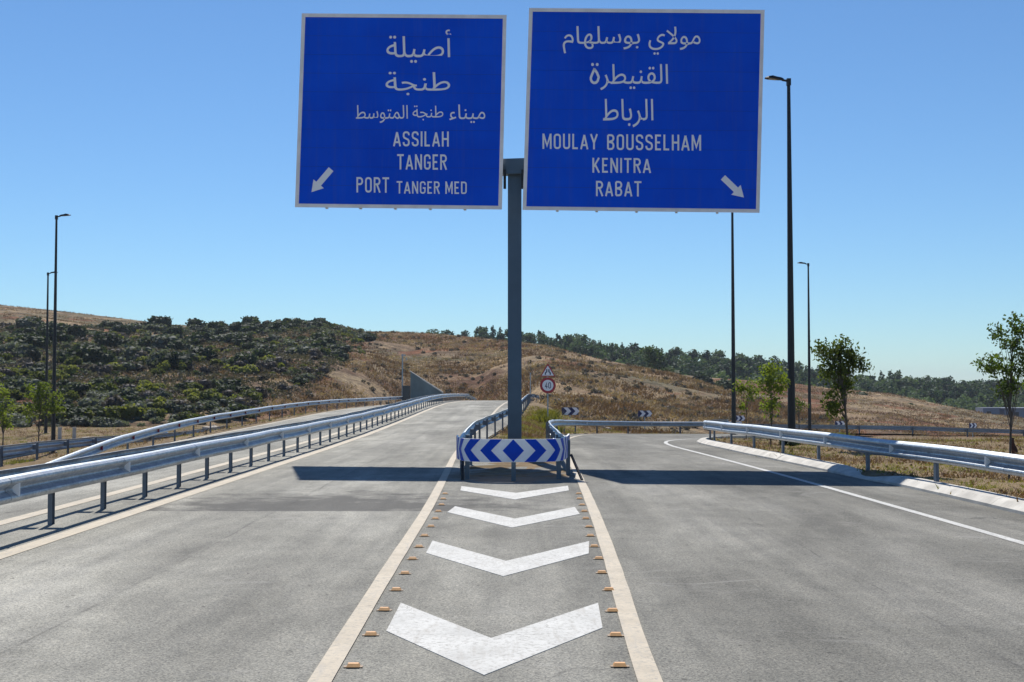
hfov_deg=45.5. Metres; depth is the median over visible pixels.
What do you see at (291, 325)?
shrub
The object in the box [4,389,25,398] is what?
shrub
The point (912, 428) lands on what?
guardrail
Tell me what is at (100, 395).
shrub
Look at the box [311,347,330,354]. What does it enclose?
shrub
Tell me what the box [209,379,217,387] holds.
shrub
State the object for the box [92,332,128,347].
shrub
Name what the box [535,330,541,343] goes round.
forest tree
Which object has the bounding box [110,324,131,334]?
shrub
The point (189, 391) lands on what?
shrub
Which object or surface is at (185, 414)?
shrub
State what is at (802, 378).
forest tree
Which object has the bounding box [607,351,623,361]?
forest tree
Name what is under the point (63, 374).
shrub
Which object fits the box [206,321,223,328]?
shrub
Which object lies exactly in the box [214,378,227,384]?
shrub
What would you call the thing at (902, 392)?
forest tree
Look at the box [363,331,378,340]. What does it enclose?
shrub
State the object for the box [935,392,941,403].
forest tree
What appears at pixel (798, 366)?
forest tree
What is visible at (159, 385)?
shrub
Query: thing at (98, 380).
shrub
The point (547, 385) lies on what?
speed sign
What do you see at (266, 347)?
shrub
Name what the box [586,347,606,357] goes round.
forest tree
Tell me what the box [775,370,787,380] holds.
forest tree
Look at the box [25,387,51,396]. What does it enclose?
shrub
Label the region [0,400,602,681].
road
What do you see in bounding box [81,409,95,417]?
shrub
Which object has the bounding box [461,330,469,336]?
forest tree
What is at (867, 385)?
forest tree
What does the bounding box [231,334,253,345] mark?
shrub
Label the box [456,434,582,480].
chevron barrier
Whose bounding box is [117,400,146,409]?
shrub
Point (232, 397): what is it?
shrub
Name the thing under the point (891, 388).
forest tree
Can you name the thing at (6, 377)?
shrub
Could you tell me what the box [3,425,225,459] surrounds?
guardrail
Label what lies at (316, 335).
shrub
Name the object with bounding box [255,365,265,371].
shrub
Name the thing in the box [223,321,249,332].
shrub
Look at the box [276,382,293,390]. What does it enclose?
shrub
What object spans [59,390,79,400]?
shrub
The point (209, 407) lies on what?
shrub
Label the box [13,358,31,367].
shrub
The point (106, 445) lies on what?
guardrail
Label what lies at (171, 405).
shrub
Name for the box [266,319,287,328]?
shrub
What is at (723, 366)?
forest tree
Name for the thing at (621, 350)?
forest tree
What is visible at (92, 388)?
shrub
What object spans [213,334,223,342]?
shrub
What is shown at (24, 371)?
shrub
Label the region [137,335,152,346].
shrub
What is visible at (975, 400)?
forest tree
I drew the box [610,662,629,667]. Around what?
road stud
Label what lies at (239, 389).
shrub
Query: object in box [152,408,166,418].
shrub
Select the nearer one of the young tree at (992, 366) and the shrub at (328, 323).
the young tree at (992, 366)
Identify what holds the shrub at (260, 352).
on the hillside
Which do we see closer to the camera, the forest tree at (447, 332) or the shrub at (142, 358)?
the shrub at (142, 358)
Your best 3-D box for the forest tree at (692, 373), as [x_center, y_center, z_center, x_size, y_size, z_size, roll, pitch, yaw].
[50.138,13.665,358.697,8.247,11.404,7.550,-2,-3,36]
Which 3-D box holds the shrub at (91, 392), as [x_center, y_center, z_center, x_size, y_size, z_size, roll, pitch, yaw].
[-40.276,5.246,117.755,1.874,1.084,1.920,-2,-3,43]
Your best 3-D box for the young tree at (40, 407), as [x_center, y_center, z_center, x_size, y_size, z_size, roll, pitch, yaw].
[-23.761,4.034,61.888,2.373,4.008,1.346,-1,-2,16]
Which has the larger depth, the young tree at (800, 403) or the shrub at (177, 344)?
the shrub at (177, 344)
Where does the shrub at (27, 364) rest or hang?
on the hillside
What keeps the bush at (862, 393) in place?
on the hill
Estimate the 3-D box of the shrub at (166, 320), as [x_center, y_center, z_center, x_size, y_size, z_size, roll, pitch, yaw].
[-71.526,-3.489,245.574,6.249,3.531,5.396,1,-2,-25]
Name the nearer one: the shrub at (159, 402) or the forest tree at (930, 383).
the shrub at (159, 402)
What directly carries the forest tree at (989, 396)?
on the ridge
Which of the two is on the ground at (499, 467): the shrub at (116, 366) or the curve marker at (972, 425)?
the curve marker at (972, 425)
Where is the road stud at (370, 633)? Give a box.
[362,631,378,635]
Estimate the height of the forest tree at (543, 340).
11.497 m
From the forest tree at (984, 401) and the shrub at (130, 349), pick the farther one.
the forest tree at (984, 401)
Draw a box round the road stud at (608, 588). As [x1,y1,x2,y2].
[602,587,613,590]
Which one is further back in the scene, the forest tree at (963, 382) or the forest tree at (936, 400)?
the forest tree at (963, 382)
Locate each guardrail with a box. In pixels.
[0,394,476,524]
[0,432,167,466]
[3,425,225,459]
[47,396,402,462]
[460,394,539,464]
[546,420,741,467]
[703,419,1023,481]
[751,424,1023,436]
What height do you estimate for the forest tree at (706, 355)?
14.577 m
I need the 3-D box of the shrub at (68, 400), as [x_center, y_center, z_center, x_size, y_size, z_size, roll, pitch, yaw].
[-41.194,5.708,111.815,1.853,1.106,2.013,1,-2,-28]
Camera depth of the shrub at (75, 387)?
119.54 m
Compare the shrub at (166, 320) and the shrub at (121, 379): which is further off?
the shrub at (166, 320)
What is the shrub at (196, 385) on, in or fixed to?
on the hillside
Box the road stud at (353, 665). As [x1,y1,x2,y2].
[343,662,362,667]
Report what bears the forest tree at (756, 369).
on the ridge
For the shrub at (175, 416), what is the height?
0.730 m
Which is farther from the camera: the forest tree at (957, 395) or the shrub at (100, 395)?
the forest tree at (957, 395)
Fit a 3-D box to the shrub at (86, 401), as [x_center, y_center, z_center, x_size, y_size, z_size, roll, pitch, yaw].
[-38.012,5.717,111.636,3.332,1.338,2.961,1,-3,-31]
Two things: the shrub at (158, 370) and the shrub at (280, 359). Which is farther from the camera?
the shrub at (280, 359)
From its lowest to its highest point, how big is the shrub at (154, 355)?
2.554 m
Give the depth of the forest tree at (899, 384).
406.66 m
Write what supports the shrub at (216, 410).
on the hillside
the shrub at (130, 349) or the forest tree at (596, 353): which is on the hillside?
the shrub at (130, 349)
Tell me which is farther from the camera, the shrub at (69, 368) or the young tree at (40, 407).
the shrub at (69, 368)
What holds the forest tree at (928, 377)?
on the ridge
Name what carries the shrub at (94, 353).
on the hillside
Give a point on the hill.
(892, 399)
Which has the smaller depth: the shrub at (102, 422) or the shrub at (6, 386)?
the shrub at (102, 422)
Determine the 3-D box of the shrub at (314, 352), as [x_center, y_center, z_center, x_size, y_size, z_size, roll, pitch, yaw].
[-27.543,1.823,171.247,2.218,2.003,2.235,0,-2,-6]
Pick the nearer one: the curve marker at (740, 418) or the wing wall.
the curve marker at (740, 418)
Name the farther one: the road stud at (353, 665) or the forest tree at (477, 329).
the forest tree at (477, 329)
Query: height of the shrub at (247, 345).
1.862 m
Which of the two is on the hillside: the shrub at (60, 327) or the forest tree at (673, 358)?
the shrub at (60, 327)
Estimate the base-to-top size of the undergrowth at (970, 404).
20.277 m
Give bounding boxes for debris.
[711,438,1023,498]
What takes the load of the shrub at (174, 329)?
on the hillside
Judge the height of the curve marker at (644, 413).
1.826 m
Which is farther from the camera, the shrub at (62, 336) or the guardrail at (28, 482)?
the shrub at (62, 336)
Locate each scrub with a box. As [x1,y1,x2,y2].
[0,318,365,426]
[0,320,363,426]
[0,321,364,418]
[281,327,847,433]
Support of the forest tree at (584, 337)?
on the ridge
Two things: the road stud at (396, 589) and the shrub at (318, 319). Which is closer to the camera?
the road stud at (396, 589)
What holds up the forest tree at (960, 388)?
on the ridge
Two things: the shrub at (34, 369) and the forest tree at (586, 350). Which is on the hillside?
the shrub at (34, 369)
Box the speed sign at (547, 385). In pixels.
[540,364,555,413]
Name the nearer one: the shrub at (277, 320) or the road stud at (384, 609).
the road stud at (384, 609)
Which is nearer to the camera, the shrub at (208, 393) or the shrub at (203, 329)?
the shrub at (208, 393)
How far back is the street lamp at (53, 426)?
65.99 m
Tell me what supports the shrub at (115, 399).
on the hillside
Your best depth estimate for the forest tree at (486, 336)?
408.58 m
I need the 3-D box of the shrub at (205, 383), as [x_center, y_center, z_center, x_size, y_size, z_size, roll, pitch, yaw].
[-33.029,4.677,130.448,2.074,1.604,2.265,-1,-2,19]
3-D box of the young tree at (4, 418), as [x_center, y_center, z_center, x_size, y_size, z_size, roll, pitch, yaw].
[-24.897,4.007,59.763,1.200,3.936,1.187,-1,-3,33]
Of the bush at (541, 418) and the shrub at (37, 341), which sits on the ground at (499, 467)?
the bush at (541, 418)
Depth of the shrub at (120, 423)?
100.79 m
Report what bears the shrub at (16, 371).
on the hillside
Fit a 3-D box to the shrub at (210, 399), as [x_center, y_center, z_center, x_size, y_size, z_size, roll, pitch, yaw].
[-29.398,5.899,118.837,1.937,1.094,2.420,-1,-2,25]
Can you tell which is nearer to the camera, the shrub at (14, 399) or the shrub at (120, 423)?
the shrub at (120, 423)
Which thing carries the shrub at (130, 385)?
on the hillside
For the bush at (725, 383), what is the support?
on the hill
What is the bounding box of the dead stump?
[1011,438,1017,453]
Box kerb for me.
[697,436,1023,514]
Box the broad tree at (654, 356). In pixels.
[638,344,668,368]
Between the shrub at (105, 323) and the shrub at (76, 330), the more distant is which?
the shrub at (105, 323)
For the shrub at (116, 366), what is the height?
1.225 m
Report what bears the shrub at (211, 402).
on the hillside
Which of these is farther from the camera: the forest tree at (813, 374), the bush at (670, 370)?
the forest tree at (813, 374)
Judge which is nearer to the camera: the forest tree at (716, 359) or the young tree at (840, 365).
the young tree at (840, 365)
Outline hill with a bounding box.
[686,375,1023,437]
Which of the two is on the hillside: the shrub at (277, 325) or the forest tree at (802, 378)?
the shrub at (277, 325)
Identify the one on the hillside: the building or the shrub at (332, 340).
the shrub at (332, 340)
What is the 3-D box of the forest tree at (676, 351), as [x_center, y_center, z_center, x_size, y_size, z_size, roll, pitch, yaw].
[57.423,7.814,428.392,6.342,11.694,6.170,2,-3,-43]
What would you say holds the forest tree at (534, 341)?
on the ridge
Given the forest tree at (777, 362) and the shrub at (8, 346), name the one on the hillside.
the shrub at (8, 346)
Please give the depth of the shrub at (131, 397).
113.38 m
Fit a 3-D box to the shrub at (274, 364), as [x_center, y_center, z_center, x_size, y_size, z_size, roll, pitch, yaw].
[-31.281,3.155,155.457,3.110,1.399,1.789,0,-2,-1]
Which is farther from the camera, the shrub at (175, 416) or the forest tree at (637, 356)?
the forest tree at (637, 356)
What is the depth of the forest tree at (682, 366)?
377.44 m
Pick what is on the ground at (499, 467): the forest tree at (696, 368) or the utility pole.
the utility pole
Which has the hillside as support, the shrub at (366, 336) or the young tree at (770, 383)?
the shrub at (366, 336)
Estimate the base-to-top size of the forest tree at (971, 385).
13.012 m
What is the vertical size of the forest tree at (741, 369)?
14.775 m
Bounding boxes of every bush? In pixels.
[3,457,38,464]
[522,413,562,423]
[524,407,566,416]
[535,421,567,432]
[661,367,681,374]
[693,374,715,384]
[713,378,730,389]
[778,440,800,445]
[851,391,869,395]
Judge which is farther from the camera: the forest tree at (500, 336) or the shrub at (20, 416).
the forest tree at (500, 336)
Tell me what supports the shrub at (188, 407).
on the hillside
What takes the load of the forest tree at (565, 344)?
on the ridge
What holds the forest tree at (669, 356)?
on the ridge
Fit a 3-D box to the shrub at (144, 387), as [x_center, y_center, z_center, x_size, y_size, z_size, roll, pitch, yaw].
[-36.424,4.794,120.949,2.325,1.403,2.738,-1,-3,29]
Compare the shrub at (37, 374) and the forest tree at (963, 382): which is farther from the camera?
the forest tree at (963, 382)
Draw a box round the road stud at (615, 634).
[607,632,623,636]
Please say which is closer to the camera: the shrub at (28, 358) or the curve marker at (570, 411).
the curve marker at (570, 411)
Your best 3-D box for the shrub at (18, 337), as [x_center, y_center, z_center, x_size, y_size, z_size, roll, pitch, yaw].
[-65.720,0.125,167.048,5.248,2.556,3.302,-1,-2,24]
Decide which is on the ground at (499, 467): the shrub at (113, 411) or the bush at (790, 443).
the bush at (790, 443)
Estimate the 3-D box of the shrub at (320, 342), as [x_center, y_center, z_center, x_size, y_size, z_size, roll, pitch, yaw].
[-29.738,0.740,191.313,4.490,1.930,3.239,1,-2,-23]
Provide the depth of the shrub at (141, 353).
161.59 m
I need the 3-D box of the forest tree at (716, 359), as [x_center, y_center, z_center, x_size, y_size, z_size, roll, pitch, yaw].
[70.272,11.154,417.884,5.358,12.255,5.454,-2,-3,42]
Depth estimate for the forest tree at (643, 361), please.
363.53 m
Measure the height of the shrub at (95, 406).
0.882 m
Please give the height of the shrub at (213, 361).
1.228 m
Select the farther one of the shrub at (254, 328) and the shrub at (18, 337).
the shrub at (254, 328)
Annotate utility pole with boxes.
[401,354,406,385]
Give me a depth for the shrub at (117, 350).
165.11 m
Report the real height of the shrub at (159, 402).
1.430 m
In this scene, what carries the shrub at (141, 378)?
on the hillside
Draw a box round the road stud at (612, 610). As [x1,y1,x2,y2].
[605,608,617,611]
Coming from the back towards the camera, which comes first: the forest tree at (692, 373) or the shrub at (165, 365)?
the forest tree at (692, 373)
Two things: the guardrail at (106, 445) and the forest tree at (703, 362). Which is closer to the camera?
the guardrail at (106, 445)
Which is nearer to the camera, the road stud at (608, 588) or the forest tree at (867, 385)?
the road stud at (608, 588)
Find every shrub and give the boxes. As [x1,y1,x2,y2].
[0,341,23,351]
[0,350,17,358]
[0,353,13,360]
[0,360,15,365]
[0,367,15,376]
[0,383,11,390]
[0,397,15,410]
[0,413,37,420]
[1,375,22,379]
[2,417,34,427]
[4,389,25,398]
[4,404,28,413]
[5,367,22,375]
[5,379,15,385]
[11,343,44,359]
[12,327,40,334]
[12,357,31,360]
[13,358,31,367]
[13,377,42,386]
[14,316,41,327]
[14,333,48,345]
[14,333,52,346]
[14,383,38,392]
[15,402,37,412]
[17,368,32,376]
[20,361,36,367]
[25,371,50,381]
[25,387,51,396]
[27,362,49,369]
[27,366,44,372]
[32,316,44,323]
[36,410,66,421]
[37,321,65,330]
[37,327,71,342]
[48,371,62,380]
[56,344,108,362]
[56,370,69,378]
[56,379,69,386]
[56,388,70,394]
[56,398,72,404]
[56,403,74,419]
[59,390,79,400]
[62,364,79,373]
[64,355,82,365]
[65,324,88,337]
[65,383,90,395]
[65,406,92,418]
[66,381,81,385]
[68,415,93,426]
[77,345,117,362]
[77,396,105,406]
[81,385,97,393]
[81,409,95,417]
[85,405,100,408]
[86,390,98,396]
[86,416,117,427]
[88,364,112,372]
[88,377,113,384]
[90,362,108,373]
[91,407,107,416]
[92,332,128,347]
[94,320,118,327]
[95,382,117,391]
[95,393,109,398]
[99,390,120,395]
[101,394,125,406]
[104,405,123,418]
[107,362,125,370]
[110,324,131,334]
[110,376,134,383]
[112,419,130,426]
[114,347,122,355]
[114,356,125,361]
[117,387,139,394]
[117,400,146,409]
[119,382,138,388]
[121,345,154,356]
[122,361,140,371]
[122,394,145,401]
[122,403,145,419]
[124,323,143,331]
[131,361,147,370]
[134,349,148,359]
[134,376,153,384]
[134,383,159,391]
[136,356,146,362]
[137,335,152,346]
[137,379,152,385]
[137,390,155,398]
[138,400,153,410]
[141,409,161,419]
[142,315,171,327]
[142,323,167,331]
[146,351,165,368]
[147,333,181,345]
[148,351,192,368]
[151,367,165,375]
[152,396,168,408]
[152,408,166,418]
[154,383,165,388]
[155,390,172,397]
[156,360,171,370]
[160,325,186,335]
[161,399,182,411]
[166,339,192,349]
[168,414,181,419]
[171,398,187,407]
[174,362,186,369]
[174,382,189,389]
[177,351,198,359]
[177,411,196,418]
[182,388,199,396]
[182,404,205,413]
[182,414,204,419]
[183,379,197,382]
[185,318,205,327]
[185,346,218,359]
[185,382,202,390]
[186,392,202,402]
[187,324,203,329]
[189,331,218,342]
[193,353,205,362]
[195,328,211,331]
[195,400,213,405]
[196,400,219,404]
[197,378,210,389]
[198,388,222,399]
[199,365,218,373]
[202,397,218,401]
[203,404,218,412]
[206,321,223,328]
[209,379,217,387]
[210,359,226,365]
[210,406,230,421]
[212,383,234,391]
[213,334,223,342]
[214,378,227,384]
[214,383,236,392]
[215,327,229,334]
[216,378,241,386]
[218,397,233,405]
[219,334,234,342]
[222,388,236,396]
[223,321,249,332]
[225,352,257,365]
[226,331,247,336]
[227,394,244,399]
[227,402,249,417]
[230,365,240,371]
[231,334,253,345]
[231,359,245,366]
[233,396,250,408]
[235,385,249,392]
[238,364,258,373]
[238,389,261,400]
[239,325,265,332]
[239,342,257,350]
[240,315,261,323]
[242,396,256,406]
[251,386,267,399]
[253,348,273,357]
[254,344,278,350]
[255,320,271,327]
[255,361,277,368]
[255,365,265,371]
[260,354,275,359]
[263,333,281,340]
[263,358,274,363]
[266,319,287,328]
[267,320,289,329]
[270,367,288,373]
[273,355,289,363]
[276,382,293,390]
[285,344,313,354]
[286,376,308,384]
[287,323,300,327]
[288,317,306,324]
[293,372,314,378]
[298,366,314,371]
[305,321,322,327]
[308,331,329,339]
[308,348,322,358]
[310,317,325,321]
[310,340,331,347]
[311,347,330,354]
[314,336,336,343]
[314,365,331,373]
[320,319,334,326]
[326,343,352,352]
[329,349,348,358]
[354,332,372,340]
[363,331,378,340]
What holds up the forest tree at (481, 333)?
on the ridge
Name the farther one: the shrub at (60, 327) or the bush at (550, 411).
the shrub at (60, 327)
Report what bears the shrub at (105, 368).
on the hillside
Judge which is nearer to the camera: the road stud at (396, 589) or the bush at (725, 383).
the road stud at (396, 589)
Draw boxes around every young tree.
[0,383,16,460]
[22,382,66,440]
[732,373,763,438]
[753,358,790,446]
[795,397,809,429]
[809,334,874,451]
[969,311,1023,478]
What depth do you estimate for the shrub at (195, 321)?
282.93 m
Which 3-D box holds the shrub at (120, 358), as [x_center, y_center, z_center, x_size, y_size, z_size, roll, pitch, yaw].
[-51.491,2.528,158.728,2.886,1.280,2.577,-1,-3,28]
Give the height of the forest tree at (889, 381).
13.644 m
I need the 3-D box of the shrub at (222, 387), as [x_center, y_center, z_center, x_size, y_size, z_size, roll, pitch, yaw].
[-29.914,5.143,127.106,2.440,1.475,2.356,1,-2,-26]
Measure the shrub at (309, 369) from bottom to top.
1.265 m
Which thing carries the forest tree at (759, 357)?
on the ridge
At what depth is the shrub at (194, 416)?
106.39 m
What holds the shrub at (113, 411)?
on the hillside
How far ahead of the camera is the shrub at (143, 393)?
115.88 m
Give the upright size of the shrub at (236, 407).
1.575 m
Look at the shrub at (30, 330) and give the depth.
198.51 m
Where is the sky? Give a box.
[0,0,1023,385]
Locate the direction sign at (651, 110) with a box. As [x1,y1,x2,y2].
[295,8,764,438]
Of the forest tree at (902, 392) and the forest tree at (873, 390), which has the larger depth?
the forest tree at (873, 390)
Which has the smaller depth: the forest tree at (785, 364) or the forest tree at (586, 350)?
the forest tree at (586, 350)
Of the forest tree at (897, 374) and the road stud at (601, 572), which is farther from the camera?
the forest tree at (897, 374)
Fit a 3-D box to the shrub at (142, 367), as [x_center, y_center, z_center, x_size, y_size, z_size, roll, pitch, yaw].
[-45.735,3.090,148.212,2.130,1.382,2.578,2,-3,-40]
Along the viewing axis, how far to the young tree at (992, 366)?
21.95 m
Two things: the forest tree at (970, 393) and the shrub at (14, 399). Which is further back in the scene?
the forest tree at (970, 393)
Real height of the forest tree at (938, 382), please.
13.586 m
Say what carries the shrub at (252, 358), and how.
on the hillside
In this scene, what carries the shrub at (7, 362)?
on the hillside
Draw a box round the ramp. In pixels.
[478,433,1023,681]
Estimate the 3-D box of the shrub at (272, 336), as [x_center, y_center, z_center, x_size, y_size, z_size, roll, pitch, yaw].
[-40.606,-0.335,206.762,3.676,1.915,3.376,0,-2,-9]
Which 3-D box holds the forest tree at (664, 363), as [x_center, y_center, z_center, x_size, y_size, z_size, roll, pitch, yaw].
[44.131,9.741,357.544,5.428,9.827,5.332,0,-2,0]
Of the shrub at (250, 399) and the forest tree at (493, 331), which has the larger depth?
the forest tree at (493, 331)
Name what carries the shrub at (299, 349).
on the hillside
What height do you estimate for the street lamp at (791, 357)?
11.941 m
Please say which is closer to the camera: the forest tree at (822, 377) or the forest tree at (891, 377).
the forest tree at (822, 377)
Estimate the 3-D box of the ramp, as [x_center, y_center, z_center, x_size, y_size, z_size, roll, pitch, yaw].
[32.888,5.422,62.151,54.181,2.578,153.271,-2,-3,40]
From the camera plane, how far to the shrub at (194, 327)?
253.28 m
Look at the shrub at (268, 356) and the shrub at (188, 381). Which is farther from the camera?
the shrub at (268, 356)
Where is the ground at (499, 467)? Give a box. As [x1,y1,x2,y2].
[0,401,1023,496]
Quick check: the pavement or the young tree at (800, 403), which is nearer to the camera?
the pavement
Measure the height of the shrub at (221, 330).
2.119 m
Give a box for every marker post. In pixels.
[58,427,61,438]
[72,427,76,438]
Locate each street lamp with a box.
[44,272,57,432]
[49,214,70,452]
[731,212,737,434]
[765,75,795,428]
[798,262,811,430]
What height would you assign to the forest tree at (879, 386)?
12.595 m
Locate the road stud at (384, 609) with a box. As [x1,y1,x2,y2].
[376,607,391,610]
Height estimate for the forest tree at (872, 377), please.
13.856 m
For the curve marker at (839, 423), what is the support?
on the ground at (499, 467)
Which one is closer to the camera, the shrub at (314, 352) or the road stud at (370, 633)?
the road stud at (370, 633)
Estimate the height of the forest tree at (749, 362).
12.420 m
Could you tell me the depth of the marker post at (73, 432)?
79.77 m
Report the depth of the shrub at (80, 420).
100.92 m
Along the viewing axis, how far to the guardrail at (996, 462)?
22.59 m
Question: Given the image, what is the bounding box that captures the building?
[975,407,1023,417]
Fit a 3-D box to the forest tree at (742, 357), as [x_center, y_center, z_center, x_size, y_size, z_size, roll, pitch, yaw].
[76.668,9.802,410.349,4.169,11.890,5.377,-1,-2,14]
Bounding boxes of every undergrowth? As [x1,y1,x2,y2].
[566,348,1023,410]
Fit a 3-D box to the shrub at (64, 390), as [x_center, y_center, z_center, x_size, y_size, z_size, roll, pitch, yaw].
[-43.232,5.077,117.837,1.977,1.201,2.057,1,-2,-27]
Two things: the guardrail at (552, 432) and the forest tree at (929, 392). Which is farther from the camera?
the forest tree at (929, 392)
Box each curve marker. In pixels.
[562,407,578,417]
[638,410,651,428]
[736,416,744,421]
[835,421,844,432]
[969,423,976,436]
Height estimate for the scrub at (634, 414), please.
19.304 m
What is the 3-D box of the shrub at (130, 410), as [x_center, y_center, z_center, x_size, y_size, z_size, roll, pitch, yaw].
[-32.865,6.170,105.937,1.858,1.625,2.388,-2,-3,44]
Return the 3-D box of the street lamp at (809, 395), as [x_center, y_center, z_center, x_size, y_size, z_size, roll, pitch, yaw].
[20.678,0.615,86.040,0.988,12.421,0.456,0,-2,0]
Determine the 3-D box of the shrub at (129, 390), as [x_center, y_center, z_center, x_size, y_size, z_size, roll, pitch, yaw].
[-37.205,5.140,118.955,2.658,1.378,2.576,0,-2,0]
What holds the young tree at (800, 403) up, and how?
on the ground at (499, 467)
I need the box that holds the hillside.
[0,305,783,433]
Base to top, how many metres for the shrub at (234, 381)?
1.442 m
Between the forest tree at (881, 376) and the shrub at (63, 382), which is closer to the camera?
the shrub at (63, 382)
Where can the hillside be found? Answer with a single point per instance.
(345, 375)
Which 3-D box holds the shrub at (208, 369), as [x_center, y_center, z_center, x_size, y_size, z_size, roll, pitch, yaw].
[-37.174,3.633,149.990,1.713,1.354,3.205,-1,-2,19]
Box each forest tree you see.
[426,329,440,333]
[441,329,454,334]
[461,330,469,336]
[474,326,483,334]
[478,327,486,336]
[479,333,494,339]
[490,325,496,338]
[495,333,504,339]
[523,332,535,343]
[531,336,537,343]
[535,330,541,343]
[536,334,549,344]
[548,339,560,347]
[553,333,560,341]
[559,339,569,349]
[565,335,573,343]
[566,339,587,354]
[574,334,589,344]
[577,338,600,350]
[577,343,597,356]
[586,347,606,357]
[593,349,606,357]
[603,343,611,360]
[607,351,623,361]
[609,343,618,352]
[612,346,636,362]
[627,351,643,363]
[628,342,638,353]
[637,358,648,365]
[655,359,668,369]
[664,350,673,365]
[669,347,682,362]
[670,356,682,366]
[677,356,693,366]
[679,363,691,372]
[679,368,695,375]
[685,349,698,357]
[685,359,705,371]
[694,356,709,369]
[698,350,711,367]
[705,370,715,376]
[709,349,725,364]
[709,356,721,364]
[715,361,730,378]
[735,353,744,365]
[735,361,747,379]
[743,357,754,376]
[745,366,754,377]
[746,362,769,376]
[753,355,762,361]
[767,355,779,362]
[774,359,785,365]
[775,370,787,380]
[782,361,787,372]
[795,360,803,371]
[797,371,805,381]
[797,379,821,386]
[800,364,807,376]
[805,369,818,379]
[816,380,828,387]
[817,369,828,385]
[851,374,876,385]
[853,381,874,391]
[865,375,875,382]
[869,388,880,391]
[871,383,890,392]
[876,370,884,381]
[881,378,893,385]
[886,371,896,384]
[886,384,897,394]
[893,378,909,390]
[894,370,901,379]
[896,389,907,396]
[907,378,920,388]
[919,388,938,399]
[921,375,931,380]
[921,381,933,391]
[930,378,952,391]
[934,377,943,390]
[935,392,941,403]
[939,375,956,385]
[939,390,954,405]
[953,380,968,388]
[953,391,961,407]
[954,384,965,394]
[964,389,975,400]
[965,380,982,392]
[967,396,989,407]
[969,378,987,385]
[976,393,989,406]
[984,393,997,406]
[988,380,1006,400]
[994,388,1004,400]
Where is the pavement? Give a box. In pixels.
[457,461,565,476]
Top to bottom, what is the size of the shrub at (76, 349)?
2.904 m
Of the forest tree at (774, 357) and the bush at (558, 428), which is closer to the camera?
the bush at (558, 428)
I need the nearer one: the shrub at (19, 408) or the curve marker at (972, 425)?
the curve marker at (972, 425)
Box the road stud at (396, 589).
[389,587,402,590]
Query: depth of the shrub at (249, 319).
286.41 m
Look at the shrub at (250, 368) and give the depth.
149.04 m
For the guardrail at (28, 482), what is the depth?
19.85 m
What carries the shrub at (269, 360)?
on the hillside
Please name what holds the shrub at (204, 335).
on the hillside
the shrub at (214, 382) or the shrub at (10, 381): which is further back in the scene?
the shrub at (214, 382)
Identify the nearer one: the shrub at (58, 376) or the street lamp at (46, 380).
the street lamp at (46, 380)
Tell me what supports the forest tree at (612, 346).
on the ridge
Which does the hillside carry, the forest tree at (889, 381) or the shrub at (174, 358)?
the shrub at (174, 358)
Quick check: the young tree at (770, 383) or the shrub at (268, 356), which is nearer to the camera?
the young tree at (770, 383)
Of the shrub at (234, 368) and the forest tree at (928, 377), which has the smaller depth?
the shrub at (234, 368)
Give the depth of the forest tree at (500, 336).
401.75 m
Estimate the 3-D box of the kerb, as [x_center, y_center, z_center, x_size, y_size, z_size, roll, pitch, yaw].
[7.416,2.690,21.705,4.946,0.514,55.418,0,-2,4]
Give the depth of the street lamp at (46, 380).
87.97 m
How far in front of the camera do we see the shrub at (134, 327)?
236.91 m
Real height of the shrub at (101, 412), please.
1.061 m
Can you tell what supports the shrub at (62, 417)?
on the hillside
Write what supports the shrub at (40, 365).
on the hillside
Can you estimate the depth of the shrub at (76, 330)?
208.82 m
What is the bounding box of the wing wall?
[402,370,442,401]
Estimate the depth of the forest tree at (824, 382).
362.29 m
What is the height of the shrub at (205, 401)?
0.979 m
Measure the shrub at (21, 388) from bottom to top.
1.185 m
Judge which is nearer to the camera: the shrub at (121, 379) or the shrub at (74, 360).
the shrub at (121, 379)
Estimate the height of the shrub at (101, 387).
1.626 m
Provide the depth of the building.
249.64 m
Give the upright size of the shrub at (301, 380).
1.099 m
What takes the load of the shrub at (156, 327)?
on the hillside
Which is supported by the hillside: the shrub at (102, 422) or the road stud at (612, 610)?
the shrub at (102, 422)
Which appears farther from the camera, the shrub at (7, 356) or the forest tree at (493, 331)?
the forest tree at (493, 331)
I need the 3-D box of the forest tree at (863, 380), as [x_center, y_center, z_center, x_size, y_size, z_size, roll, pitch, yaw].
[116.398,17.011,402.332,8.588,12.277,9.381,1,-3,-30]
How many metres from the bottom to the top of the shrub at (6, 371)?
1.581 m
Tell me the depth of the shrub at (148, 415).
105.66 m
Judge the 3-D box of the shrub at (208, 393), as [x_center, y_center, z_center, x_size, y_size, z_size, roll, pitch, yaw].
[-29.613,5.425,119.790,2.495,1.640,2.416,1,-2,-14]
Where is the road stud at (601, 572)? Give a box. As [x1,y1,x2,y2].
[596,570,607,573]

